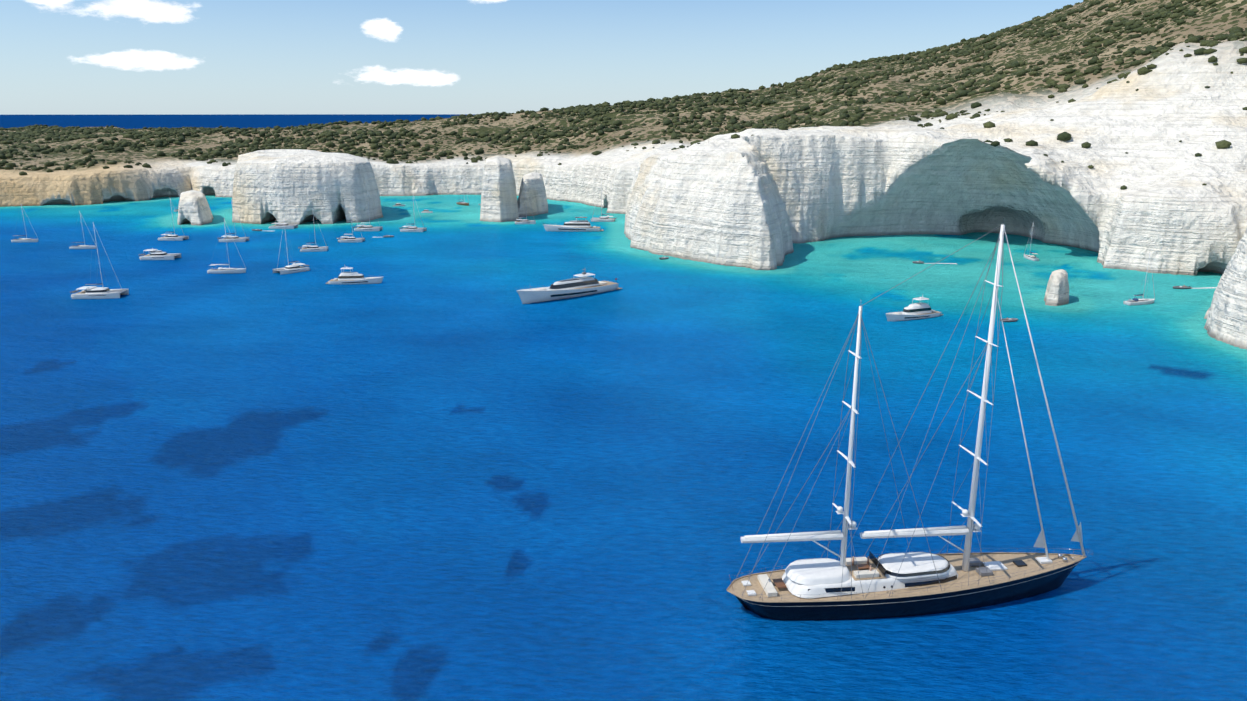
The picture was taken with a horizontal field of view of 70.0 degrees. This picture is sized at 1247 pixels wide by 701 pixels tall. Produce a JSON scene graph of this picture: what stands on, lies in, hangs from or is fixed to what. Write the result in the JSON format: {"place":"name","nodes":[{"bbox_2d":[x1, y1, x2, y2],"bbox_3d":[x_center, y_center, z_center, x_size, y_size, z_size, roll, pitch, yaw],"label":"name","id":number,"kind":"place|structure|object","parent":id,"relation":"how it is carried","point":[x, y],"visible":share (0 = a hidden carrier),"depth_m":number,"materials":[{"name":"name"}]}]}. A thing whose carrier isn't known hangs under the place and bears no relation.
{"place":"outdoors","nodes":[
{"label":"outdoors","id":0,"kind":"place"},
{"bbox_2d":[0,0,1082,114],"label":"sky","id":1,"kind":"structure","parent":0,"point":[58,57],"materials":[{"name":"blue"}]},
{"bbox_2d":[0,114,1246,700],"bbox_3d":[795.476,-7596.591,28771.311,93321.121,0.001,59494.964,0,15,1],"label":"sea water","id":2,"kind":"structure","parent":0,"point":[440,462],"depth_m":161.77,"materials":[{"name":"blue liquid"}]},
{"bbox_2d":[11,205,37,241],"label":"sailboat","id":3,"kind":"object","parent":2,"relation":"on","point":[25,240],"visible":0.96,"depth_m":435.57,"materials":[{"name":"white"}]},
{"bbox_2d":[69,215,95,248],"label":"sailboat","id":4,"kind":"object","parent":2,"relation":"on","point":[84,246],"visible":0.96,"depth_m":413.96,"materials":[{"name":"white"}]},
{"bbox_2d":[70,224,128,298],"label":"catamaran","id":5,"kind":"object","parent":2,"relation":"on","point":[93,292],"visible":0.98,"depth_m":303.41,"materials":[{"name":"white"}]},
{"bbox_2d":[139,247,180,259],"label":"power cat","id":6,"kind":"object","parent":2,"relation":"on","point":[155,254],"visible":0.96,"depth_m":383.57},
{"bbox_2d":[158,200,188,240],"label":"catamaran","id":7,"kind":"object","parent":2,"relation":"on","point":[168,237],"visible":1,"depth_m":441.77,"materials":[{"name":"white"}]},
{"bbox_2d":[207,222,245,273],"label":"sailboat","id":8,"kind":"object","parent":2,"relation":"on","point":[220,270],"visible":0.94,"depth_m":350.65,"materials":[{"name":"white"}]},
{"bbox_2d":[217,198,248,241],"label":"catamaran","id":9,"kind":"object","parent":2,"relation":"on","point":[230,238],"visible":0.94,"depth_m":436.76,"materials":[{"name":"white"}]},
{"bbox_2d":[269,187,297,228],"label":"catamaran","id":10,"kind":"object","parent":2,"relation":"on","point":[279,226],"visible":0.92,"depth_m":485.88,"materials":[{"name":"white"}]},
{"bbox_2d":[272,223,309,274],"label":"catamaran","id":11,"kind":"object","parent":2,"relation":"on","point":[294,268],"visible":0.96,"depth_m":352.55,"materials":[{"name":"white"}]},
{"bbox_2d":[298,208,327,251],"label":"catamaran","id":12,"kind":"object","parent":2,"relation":"on","point":[313,248],"visible":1,"depth_m":406.70,"materials":[{"name":"white"}]},
{"bbox_2d":[337,203,364,241],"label":"catamaran","id":13,"kind":"object","parent":2,"relation":"on","point":[349,239],"visible":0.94,"depth_m":435.74,"materials":[{"name":"white"}]},
{"bbox_2d":[325,267,382,283],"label":"motor yacht","id":14,"kind":"object","parent":2,"relation":"on","point":[350,277],"visible":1,"depth_m":328.63,"materials":[{"name":"white"}]},
{"bbox_2d":[352,191,382,230],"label":"catamaran","id":15,"kind":"object","parent":2,"relation":"on","point":[366,228],"visible":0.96,"depth_m":476.70,"materials":[{"name":"white"}]},
{"bbox_2d":[399,194,426,231],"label":"catamaran","id":16,"kind":"object","parent":2,"relation":"on","point":[412,228],"visible":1,"depth_m":473.84,"materials":[{"name":"white"}]},
{"bbox_2d":[456,169,468,205],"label":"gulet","id":17,"kind":"object","parent":2,"relation":"on","point":[462,203],"visible":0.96,"depth_m":609.92,"materials":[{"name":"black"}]},
{"bbox_2d":[513,190,535,223],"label":"sailboat","id":18,"kind":"object","parent":2,"relation":"on","point":[522,221],"visible":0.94,"depth_m":507.40,"materials":[{"name":"white"}]},
{"bbox_2d":[516,269,622,303],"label":"motor yacht","id":19,"kind":"object","parent":2,"relation":"on","point":[580,285],"visible":0.98,"depth_m":303.41,"materials":[{"name":"white"}]},
{"bbox_2d":[543,217,603,231],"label":"motor yacht","id":20,"kind":"object","parent":2,"relation":"on","point":[578,226],"visible":0.94,"depth_m":475.01,"materials":[{"name":"white"}]},
{"bbox_2d":[591,188,616,221],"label":"catamaran","id":21,"kind":"object","parent":2,"relation":"on","point":[603,219],"visible":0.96,"depth_m":518.56,"materials":[{"name":"white"}]},
{"bbox_2d":[726,218,1093,620],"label":"sailing yacht","id":22,"kind":"object","parent":2,"relation":"on","point":[898,584],"visible":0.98,"depth_m":111.89,"materials":[{"name":"black"}]},
{"bbox_2d":[886,296,943,320],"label":"motor yacht","id":23,"kind":"object","parent":2,"relation":"on","point":[920,310],"visible":0.96,"depth_m":272.57,"materials":[{"name":"white"}]},
{"bbox_2d":[913,261,923,263],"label":"rib","id":24,"kind":"object","parent":2,"relation":"on","point":[918,262],"visible":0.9,"depth_m":373.85,"materials":[{"name":"black"}]},
{"bbox_2d":[1000,317,1017,321],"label":"rib","id":25,"kind":"object","parent":2,"relation":"on","point":[1007,319],"visible":0.88,"depth_m":269.53,"materials":[{"name":"black"}]},
{"bbox_2d":[1024,222,1038,260],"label":"sailboat","id":26,"kind":"object","parent":2,"relation":"on","point":[1031,257],"visible":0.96,"depth_m":383.56,"materials":[{"name":"white"}]},
{"bbox_2d":[1123,254,1154,304],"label":"sailboat","id":27,"kind":"object","parent":2,"relation":"on","point":[1135,301],"visible":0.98,"depth_m":293.43,"materials":[{"name":"white"}]},
{"bbox_2d":[1173,285,1191,288],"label":"rib","id":28,"kind":"object","parent":2,"relation":"on","point":[1181,287],"visible":0.98,"depth_m":319.76,"materials":[{"name":"black"}]},
{"bbox_2d":[0,0,1246,348],"bbox_3d":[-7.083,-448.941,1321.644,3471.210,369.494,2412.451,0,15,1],"label":"coast terrain","id":29,"kind":"structure","parent":0,"point":[752,198],"depth_m":450.28,"materials":[{"name":"white stone"}]},
{"bbox_2d":[0,0,1246,189],"bbox_3d":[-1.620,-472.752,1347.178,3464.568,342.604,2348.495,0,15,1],"label":"scrub bushes","id":30,"kind":"object","parent":29,"relation":"on","point":[29,133],"visible":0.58,"depth_m":770.61,"materials":[{"name":"green plant"}]},
{"bbox_2d":[924,263,956,263],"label":"rib wake","id":31,"kind":"object","parent":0,"point":[940,263],"visible":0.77,"depth_m":373.88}
]}

